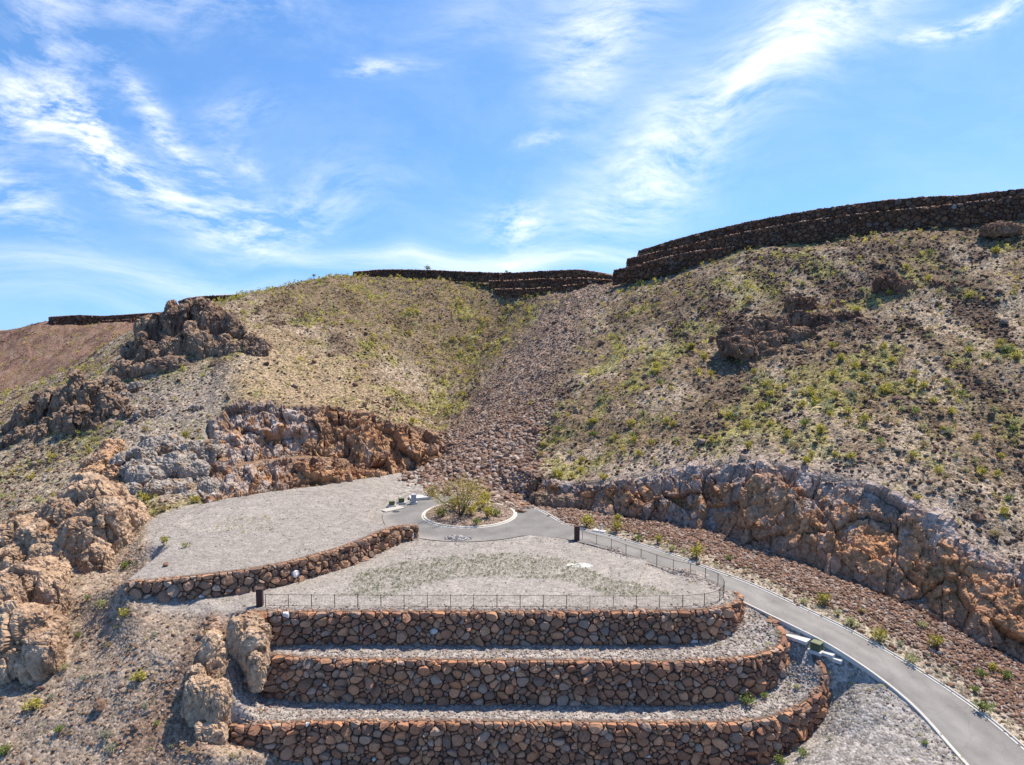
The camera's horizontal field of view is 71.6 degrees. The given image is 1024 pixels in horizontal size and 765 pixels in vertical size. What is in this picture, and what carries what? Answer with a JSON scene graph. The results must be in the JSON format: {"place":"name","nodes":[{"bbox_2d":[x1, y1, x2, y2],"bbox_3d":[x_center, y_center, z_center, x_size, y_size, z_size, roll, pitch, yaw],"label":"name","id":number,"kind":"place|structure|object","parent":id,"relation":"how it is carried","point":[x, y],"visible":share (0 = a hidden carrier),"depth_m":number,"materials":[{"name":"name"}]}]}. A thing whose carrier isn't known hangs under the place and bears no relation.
{"place":"outdoors","nodes":[
{"label":"outdoors","id":0,"kind":"place"},
{"bbox_2d":[0,219,1023,764],"bbox_3d":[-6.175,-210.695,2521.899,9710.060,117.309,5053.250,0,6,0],"label":"terrain","id":1,"kind":"structure","parent":0,"point":[856,727],"depth_m":104.42,"materials":[{"name":"soil"}]},
{"bbox_2d":[0,742,12,755],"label":"green shrub","id":2,"kind":"object","parent":1,"relation":"on","point":[3,750],"visible":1,"depth_m":62.82,"materials":[{"name":"green plant"}]},
{"bbox_2d":[20,694,43,710],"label":"creosote bush","id":3,"kind":"object","parent":1,"relation":"on","point":[35,701],"visible":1,"depth_m":66.38,"materials":[{"name":"yellow plant"}]},
{"bbox_2d":[0,555,72,685],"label":"rock outcrop","id":4,"kind":"object","parent":1,"relation":"on","point":[36,593],"visible":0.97,"depth_m":71.21,"materials":[{"name":"stone"}]},
{"bbox_2d":[0,369,137,449],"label":"rock outcrop","id":5,"kind":"object","parent":1,"relation":"on","point":[79,401],"visible":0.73,"depth_m":143.26,"materials":[{"name":"stone"}]},
{"bbox_2d":[114,390,132,398],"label":"weathered boulder","id":6,"kind":"object","parent":5,"relation":"on","point":[128,394],"visible":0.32,"depth_m":145.88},
{"bbox_2d":[0,472,151,572],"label":"rock outcrop","id":7,"kind":"object","parent":1,"relation":"on","point":[87,522],"visible":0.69,"depth_m":88.74,"materials":[{"name":"stone"}]},
{"bbox_2d":[69,438,125,480],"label":"rock outcrop","id":8,"kind":"object","parent":1,"relation":"on","point":[110,448],"visible":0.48,"depth_m":116.78,"materials":[{"name":"stone"}]},
{"bbox_2d":[93,698,104,711],"bbox_3d":[-37.998,29.700,65.461,0.996,1.073,1.538,0,-9,-11],"label":"boulder","id":9,"kind":"object","parent":1,"relation":"on","point":[99,706],"visible":1,"depth_m":64.93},
{"bbox_2d":[92,599,106,608],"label":"brittle bush","id":10,"kind":"object","parent":1,"relation":"on","point":[102,602],"visible":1,"depth_m":75.39,"materials":[{"name":"green plant"}]},
{"bbox_2d":[48,312,161,324],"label":"retaining wall","id":11,"kind":"structure","parent":1,"relation":"on","point":[77,319],"depth_m":417.64,"materials":[{"name":"stone"}]},
{"bbox_2d":[99,724,113,740],"bbox_3d":[-36.215,31.294,63.391,1.239,1.159,1.414,-2,6,-22],"label":"sage bush","id":12,"kind":"object","parent":1,"relation":"on","point":[106,732],"visible":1,"depth_m":63.20,"materials":[{"name":"green plant"}]},
{"bbox_2d":[102,741,116,755],"bbox_3d":[-35.333,32.147,62.568,1.115,0.829,1.676,5,7,41],"label":"sage bush","id":13,"kind":"object","parent":1,"relation":"on","point":[108,746],"visible":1,"depth_m":62.47,"materials":[{"name":"grey plant"}]},
{"bbox_2d":[102,319,135,322],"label":"retaining wall","id":14,"kind":"structure","parent":1,"relation":"on","point":[125,320],"depth_m":411.40,"materials":[{"name":"stone"}]},
{"bbox_2d":[118,605,130,617],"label":"creosote bush","id":15,"kind":"object","parent":1,"relation":"on","point":[122,612],"visible":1,"depth_m":72.80,"materials":[{"name":"green plant"}]},
{"bbox_2d":[125,382,143,392],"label":"weathered boulder","id":16,"kind":"object","parent":1,"relation":"on","point":[131,387],"visible":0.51,"depth_m":148.41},
{"bbox_2d":[127,668,146,682],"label":"creosote bush","id":17,"kind":"object","parent":1,"relation":"on","point":[140,674],"visible":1,"depth_m":66.89,"materials":[{"name":"green plant"}]},
{"bbox_2d":[130,405,152,418],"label":"weathered boulder","id":18,"kind":"object","parent":1,"relation":"on","point":[141,410],"visible":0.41,"depth_m":137.71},
{"bbox_2d":[0,508,289,764],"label":"slope debris","id":19,"kind":"object","parent":1,"relation":"on","point":[22,762],"visible":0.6,"depth_m":66.42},
{"bbox_2d":[141,492,151,503],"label":"creosote bush","id":20,"kind":"object","parent":1,"relation":"on","point":[144,496],"visible":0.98,"depth_m":103.73,"materials":[{"name":"green plant"}]},
{"bbox_2d":[108,433,221,502],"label":"rock outcrop","id":21,"kind":"object","parent":1,"relation":"on","point":[186,463],"visible":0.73,"depth_m":112.17,"materials":[{"name":"stone"}]},
{"bbox_2d":[179,430,190,438],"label":"creosote bush","id":22,"kind":"object","parent":1,"relation":"on","point":[184,433],"visible":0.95,"depth_m":123.89,"materials":[{"name":"green plant"}]},
{"bbox_2d":[106,297,271,380],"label":"rock outcrop","id":23,"kind":"object","parent":1,"relation":"on","point":[190,325],"visible":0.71,"depth_m":160.51,"materials":[{"name":"stone"}]},
{"bbox_2d":[188,403,206,412],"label":"weathered boulder","id":24,"kind":"object","parent":1,"relation":"on","point":[195,407],"visible":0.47,"depth_m":136.35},
{"bbox_2d":[180,628,232,744],"bbox_3d":[-28.391,28.733,67.085,4.424,9.620,9.152,-1,6,-11],"label":"rock outcrop","id":25,"kind":"object","parent":1,"relation":"on","point":[206,709],"visible":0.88,"depth_m":64.33,"materials":[{"name":"stone"}]},
{"bbox_2d":[178,294,242,304],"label":"retaining wall","id":26,"kind":"structure","parent":1,"relation":"on","point":[212,297],"depth_m":206.57,"materials":[{"name":"stone"}]},
{"bbox_2d":[225,610,273,692],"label":"rock outcrop","id":27,"kind":"object","parent":1,"relation":"on","point":[249,637],"visible":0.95,"depth_m":68.46,"materials":[{"name":"stone"}]},
{"bbox_2d":[255,587,263,606],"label":"fence pillar","id":28,"kind":"structure","parent":1,"relation":"on","point":[259,597],"depth_m":73.01,"materials":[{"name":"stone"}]},
{"bbox_2d":[124,524,418,602],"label":"retaining wall","id":29,"kind":"structure","parent":1,"relation":"on","point":[183,588],"depth_m":78.44,"materials":[{"name":"stone"}]},
{"bbox_2d":[203,456,389,503],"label":"cliff","id":30,"kind":"structure","parent":1,"relation":"on","point":[264,477],"depth_m":116.41,"materials":[{"name":"stone"}]},
{"bbox_2d":[207,400,442,473],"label":"cliff","id":31,"kind":"structure","parent":1,"relation":"on","point":[240,431],"depth_m":129.06,"materials":[{"name":"stone"}]},
{"bbox_2d":[381,506,404,511],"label":"concrete slab","id":32,"kind":"structure","parent":1,"relation":"on","point":[391,509],"depth_m":109.45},
{"bbox_2d":[408,494,430,499],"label":"concrete slab","id":33,"kind":"structure","parent":1,"relation":"on","point":[422,497],"depth_m":115.27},
{"bbox_2d":[421,482,438,496],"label":"dry shrub","id":34,"kind":"object","parent":1,"relation":"on","point":[431,492],"visible":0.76,"depth_m":116.94,"materials":[{"name":"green plant"}]},
{"bbox_2d":[138,475,728,613],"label":"pad pebbles","id":35,"kind":"object","parent":1,"relation":"on","point":[382,553],"visible":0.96,"depth_m":86.26,"materials":[{"name":"gravel"}]},
{"bbox_2d":[194,539,725,638],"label":"lot weeds","id":36,"kind":"object","parent":1,"relation":"on","point":[501,561],"visible":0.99,"depth_m":82.17,"materials":[{"name":"green plant"}]},
{"bbox_2d":[383,494,555,541],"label":"turning circle","id":37,"kind":"object","parent":1,"relation":"on","point":[529,522],"visible":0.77,"depth_m":101.68,"materials":[{"name":"asphalt"}]},
{"bbox_2d":[397,497,405,504],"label":"utility box","id":38,"kind":"object","parent":37,"relation":"on","point":[400,501],"visible":1,"depth_m":112.20,"materials":[{"name":"metal"}]},
{"bbox_2d":[410,494,417,504],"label":"utility cabinet","id":39,"kind":"object","parent":37,"relation":"on","point":[413,499],"visible":1,"depth_m":112.40,"materials":[{"name":"metal"}]},
{"bbox_2d":[445,535,473,540],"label":"stone pile","id":40,"kind":"object","parent":37,"relation":"on","point":[456,537],"visible":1,"depth_m":94.99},
{"bbox_2d":[421,502,516,527],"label":"kerb","id":41,"kind":"structure","parent":37,"relation":"on","point":[426,519],"depth_m":102.11,"materials":[{"name":"concrete"}]},
{"bbox_2d":[425,501,513,525],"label":"island soil","id":42,"kind":"structure","parent":1,"relation":"on","point":[458,522],"depth_m":104.40,"materials":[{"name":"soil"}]},
{"bbox_2d":[434,507,448,516],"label":"green shrub","id":43,"kind":"object","parent":42,"relation":"on","point":[438,513],"visible":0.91,"depth_m":104.34,"materials":[{"name":"green plant"}]},
{"bbox_2d":[417,471,488,516],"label":"palo verde tree","id":44,"kind":"object","parent":42,"relation":"on","point":[467,491],"visible":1,"depth_m":103.74,"materials":[{"name":"green plant"}]},
{"bbox_2d":[448,495,460,509],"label":"creosote bush","id":45,"kind":"object","parent":42,"relation":"on","point":[453,501],"visible":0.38,"depth_m":107.10,"materials":[{"name":"green plant"}]},
{"bbox_2d":[462,501,476,514],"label":"creosote bush","id":46,"kind":"object","parent":42,"relation":"on","point":[473,509],"visible":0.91,"depth_m":104.71,"materials":[{"name":"green plant"}]},
{"bbox_2d":[474,488,492,508],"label":"creosote bush","id":47,"kind":"object","parent":42,"relation":"on","point":[485,498],"visible":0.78,"depth_m":108.36,"materials":[{"name":"green plant"}]},
{"bbox_2d":[481,505,494,516],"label":"creosote bush","id":48,"kind":"object","parent":42,"relation":"on","point":[488,510],"visible":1,"depth_m":103.77,"materials":[{"name":"green plant"}]},
{"bbox_2d":[352,269,612,282],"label":"retaining wall","id":49,"kind":"structure","parent":1,"relation":"on","point":[469,276],"depth_m":221.99,"materials":[{"name":"stone"}]},
{"bbox_2d":[265,531,724,608],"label":"iron fence","id":50,"kind":"object","parent":1,"relation":"on","point":[620,546],"visible":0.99,"depth_m":72.84,"materials":[{"name":"metal"}]},
{"bbox_2d":[247,591,745,646],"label":"retaining wall","id":51,"kind":"structure","parent":1,"relation":"on","point":[521,627],"depth_m":71.73,"materials":[{"name":"stone"}]},
{"bbox_2d":[0,476,1017,764],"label":"ground weeds","id":52,"kind":"object","parent":1,"relation":"on","point":[606,528],"visible":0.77,"depth_m":71.64,"materials":[{"name":"green plant"}]},
{"bbox_2d":[0,219,1023,560],"bbox_3d":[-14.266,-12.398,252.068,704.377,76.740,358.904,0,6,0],"label":"hillside stones","id":53,"kind":"object","parent":1,"relation":"on","point":[800,413],"visible":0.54,"depth_m":131.82,"materials":[{"name":"stone"}]},
{"bbox_2d":[0,218,1023,543],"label":"hillside scrub","id":54,"kind":"object","parent":1,"relation":"on","point":[320,320],"visible":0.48,"depth_m":161.41,"materials":[{"name":"green plant"}]},
{"bbox_2d":[398,279,633,512],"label":"chute rubble","id":55,"kind":"object","parent":1,"relation":"on","point":[470,457],"visible":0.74,"depth_m":133.74,"materials":[{"name":"stone"}]},
{"bbox_2d":[261,616,789,706],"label":"retaining wall","id":56,"kind":"structure","parent":1,"relation":"on","point":[515,681],"depth_m":68.62,"materials":[{"name":"stone"}]},
{"bbox_2d":[230,657,831,764],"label":"retaining wall","id":57,"kind":"structure","parent":1,"relation":"on","point":[531,741],"depth_m":65.52,"materials":[{"name":"stone"}]},
{"bbox_2d":[494,283,587,298],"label":"retaining wall","id":58,"kind":"structure","parent":1,"relation":"on","point":[512,293],"depth_m":209.06,"materials":[{"name":"stone"}]},
{"bbox_2d":[523,519,573,538],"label":"road apron","id":59,"kind":"object","parent":1,"relation":"on","point":[554,528],"visible":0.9,"depth_m":98.42,"materials":[{"name":"concrete"}]},
{"bbox_2d":[488,277,610,288],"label":"retaining wall","id":60,"kind":"structure","parent":1,"relation":"on","point":[527,284],"depth_m":210.79,"materials":[{"name":"stone"}]},
{"bbox_2d":[527,472,586,507],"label":"rock outcrop","id":61,"kind":"object","parent":1,"relation":"on","point":[539,498],"visible":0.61,"depth_m":111.30,"materials":[{"name":"stone"}]},
{"bbox_2d":[579,513,594,526],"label":"creosote bush","id":62,"kind":"object","parent":1,"relation":"on","point":[588,518],"visible":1,"depth_m":100.28,"materials":[{"name":"green plant"}]},
{"bbox_2d":[233,540,964,764],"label":"terrace gravel","id":63,"kind":"structure","parent":1,"relation":"on","point":[671,649],"depth_m":69.46,"materials":[{"name":"gravel"}]},
{"bbox_2d":[739,692,757,704],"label":"green shrub","id":64,"kind":"object","parent":63,"relation":"on","point":[748,699],"visible":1,"depth_m":67.98,"materials":[{"name":"green plant"}]},
{"bbox_2d":[807,639,824,656],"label":"utility box","id":65,"kind":"object","parent":63,"relation":"on","point":[816,647],"visible":1,"depth_m":71.64,"materials":[{"name":"metal"}]},
{"bbox_2d":[610,519,624,532],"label":"creosote bush","id":66,"kind":"object","parent":1,"relation":"on","point":[616,525],"visible":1,"depth_m":98.11,"materials":[{"name":"green plant"}]},
{"bbox_2d":[612,246,733,285],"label":"retaining wall","id":67,"kind":"structure","parent":1,"relation":"on","point":[664,265],"depth_m":181.14,"materials":[{"name":"stone"}]},
{"bbox_2d":[688,541,705,556],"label":"creosote bush","id":68,"kind":"object","parent":1,"relation":"on","point":[695,549],"visible":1,"depth_m":89.35,"materials":[{"name":"green plant"}]},
{"bbox_2d":[743,440,753,448],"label":"creosote bush","id":69,"kind":"object","parent":1,"relation":"on","point":[748,444],"visible":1,"depth_m":102.54,"materials":[{"name":"green plant"}]},
{"bbox_2d":[527,502,1023,745],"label":"bank riprap","id":70,"kind":"object","parent":1,"relation":"on","point":[571,515],"visible":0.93,"depth_m":80.10,"materials":[{"name":"stone"}]},
{"bbox_2d":[973,667,987,677],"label":"green shrub","id":71,"kind":"object","parent":70,"relation":"on","point":[981,672],"visible":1,"depth_m":70.62,"materials":[{"name":"green plant"}]},
{"bbox_2d":[973,697,996,712],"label":"green shrub","id":72,"kind":"object","parent":70,"relation":"on","point":[981,704],"visible":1,"depth_m":65.68,"materials":[{"name":"green plant"}]},
{"bbox_2d":[987,662,999,671],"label":"creosote bush","id":73,"kind":"object","parent":70,"relation":"on","point":[993,665],"visible":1,"depth_m":71.59,"materials":[{"name":"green plant"}]},
{"bbox_2d":[999,670,1013,679],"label":"green shrub","id":74,"kind":"object","parent":70,"relation":"on","point":[1007,673],"visible":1,"depth_m":70.55,"materials":[{"name":"green plant"}]},
{"bbox_2d":[534,507,1023,749],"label":"kerb","id":75,"kind":"structure","parent":1,"relation":"on","point":[993,721],"depth_m":75.66,"materials":[{"name":"concrete"}]},
{"bbox_2d":[537,458,1023,662],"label":"cliff","id":76,"kind":"structure","parent":1,"relation":"on","point":[900,547],"depth_m":88.02,"materials":[{"name":"stone"}]},
{"bbox_2d":[773,750,788,763],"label":"green shrub","id":77,"kind":"object","parent":1,"relation":"on","point":[779,759],"visible":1,"depth_m":65.30,"materials":[{"name":"green plant"}]},
{"bbox_2d":[716,309,874,361],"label":"rock outcrop","id":78,"kind":"object","parent":1,"relation":"on","point":[756,338],"visible":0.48,"depth_m":131.34,"materials":[{"name":"stone"}]},
{"bbox_2d":[786,634,810,644],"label":"concrete slab","id":79,"kind":"structure","parent":1,"relation":"on","point":[802,640],"depth_m":72.74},
{"bbox_2d":[797,398,806,407],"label":"creosote bush","id":80,"kind":"object","parent":1,"relation":"on","point":[802,402],"visible":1,"depth_m":109.21,"materials":[{"name":"green plant"}]},
{"bbox_2d":[783,291,822,312],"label":"rock ledge","id":81,"kind":"object","parent":1,"relation":"on","point":[797,300],"visible":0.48,"depth_m":139.41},
{"bbox_2d":[797,746,809,756],"bbox_3d":[26.610,33.898,65.078,1.213,0.784,1.237,-2,6,-17],"label":"green shrub","id":82,"kind":"object","parent":1,"relation":"on","point":[802,749],"visible":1,"depth_m":64.98,"materials":[{"name":"green plant"}]},
{"bbox_2d":[800,454,812,465],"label":"creosote bush","id":83,"kind":"object","parent":1,"relation":"on","point":[805,459],"visible":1,"depth_m":95.21,"materials":[{"name":"green plant"}]},
{"bbox_2d":[814,423,827,433],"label":"creosote bush","id":84,"kind":"object","parent":1,"relation":"on","point":[820,427],"visible":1,"depth_m":101.52,"materials":[{"name":"green plant"}]},
{"bbox_2d":[815,592,831,606],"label":"creosote bush","id":85,"kind":"object","parent":1,"relation":"on","point":[823,598],"visible":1,"depth_m":79.10,"materials":[{"name":"green plant"}]},
{"bbox_2d":[626,195,1023,266],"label":"retaining wall","id":86,"kind":"structure","parent":1,"relation":"on","point":[969,213],"depth_m":161.88,"materials":[{"name":"stone"}]},
{"bbox_2d":[822,651,835,658],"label":"concrete slab","id":87,"kind":"structure","parent":1,"relation":"on","point":[828,654],"depth_m":71.15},
{"bbox_2d":[637,188,1023,255],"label":"retaining wall","id":88,"kind":"structure","parent":1,"relation":"on","point":[876,206],"depth_m":167.23,"materials":[{"name":"stone"}]},
{"bbox_2d":[827,657,842,664],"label":"concrete slab","id":89,"kind":"structure","parent":1,"relation":"on","point":[837,660],"depth_m":70.62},
{"bbox_2d":[823,301,847,308],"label":"rock ledge","id":90,"kind":"object","parent":1,"relation":"on","point":[833,305],"visible":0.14,"depth_m":138.82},
{"bbox_2d":[844,615,860,627],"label":"brittle bush","id":91,"kind":"object","parent":1,"relation":"on","point":[852,621],"visible":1,"depth_m":76.00,"materials":[{"name":"green plant"}]},
{"bbox_2d":[848,359,860,368],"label":"creosote bush","id":92,"kind":"object","parent":1,"relation":"on","point":[854,365],"visible":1,"depth_m":116.42,"materials":[{"name":"green plant"}]},
{"bbox_2d":[743,601,968,764],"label":"kerb","id":93,"kind":"structure","parent":1,"relation":"on","point":[862,667],"depth_m":69.41,"materials":[{"name":"concrete"}]},
{"bbox_2d":[858,413,870,422],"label":"creosote bush","id":94,"kind":"object","parent":1,"relation":"on","point":[866,418],"visible":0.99,"depth_m":101.77,"materials":[{"name":"green plant"}]},
{"bbox_2d":[869,625,888,642],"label":"creosote bush","id":95,"kind":"object","parent":1,"relation":"on","point":[880,636],"visible":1,"depth_m":73.97,"materials":[{"name":"green plant"}]},
{"bbox_2d":[872,270,918,295],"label":"rock ledge","id":96,"kind":"object","parent":1,"relation":"on","point":[894,282],"visible":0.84,"depth_m":136.21,"materials":[{"name":"stone"}]},
{"bbox_2d":[902,650,919,662],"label":"brittle bush","id":97,"kind":"object","parent":1,"relation":"on","point":[912,657],"visible":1,"depth_m":71.47,"materials":[{"name":"green plant"}]},
{"bbox_2d":[907,449,919,459],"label":"creosote bush","id":98,"kind":"object","parent":1,"relation":"on","point":[913,454],"visible":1,"depth_m":93.52,"materials":[{"name":"green plant"}]},
{"bbox_2d":[927,634,945,648],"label":"creosote bush","id":99,"kind":"object","parent":1,"relation":"on","point":[936,639],"visible":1,"depth_m":73.42,"materials":[{"name":"green plant"}]},
{"bbox_2d":[927,279,973,292],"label":"rock ledge","id":100,"kind":"object","parent":1,"relation":"on","point":[948,287],"visible":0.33,"depth_m":132.50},
{"bbox_2d":[971,512,986,521],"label":"boulder","id":101,"kind":"object","parent":1,"relation":"on","point":[978,517],"visible":1,"depth_m":84.33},
{"bbox_2d":[976,465,987,476],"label":"creosote bush","id":102,"kind":"object","parent":1,"relation":"on","point":[982,471],"visible":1,"depth_m":90.29,"materials":[{"name":"green plant"}]},
{"bbox_2d":[988,527,1005,537],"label":"dry shrub","id":103,"kind":"object","parent":1,"relation":"on","point":[996,532],"visible":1,"depth_m":82.30,"materials":[{"name":"beige plant"}]},
{"bbox_2d":[979,220,1023,238],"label":"rock ledge","id":104,"kind":"object","parent":1,"relation":"on","point":[998,229],"visible":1,"depth_m":142.76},
{"bbox_2d":[996,506,1010,515],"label":"creosote bush","id":105,"kind":"object","parent":1,"relation":"on","point":[1003,510],"visible":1,"depth_m":84.93,"materials":[{"name":"green plant"}]},
{"bbox_2d":[1009,416,1022,425],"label":"brittle bush","id":106,"kind":"object","parent":1,"relation":"on","point":[1013,421],"visible":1,"depth_m":98.63,"materials":[{"name":"green plant"}]},
{"bbox_2d":[0,0,1023,329],"label":"sky","id":107,"kind":"structure","parent":0,"point":[153,153],"materials":[{"name":"blue"}]},
{"bbox_2d":[574,525,579,540],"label":"fence pillar","id":108,"kind":"structure","parent":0,"point":[576,532],"depth_m":94.57,"materials":[{"name":"metal"}]},
{"bbox_2d":[566,530,1023,764],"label":"road","id":109,"kind":"structure","parent":0,"point":[971,735],"depth_m":69.79,"materials":[{"name":"asphalt"}]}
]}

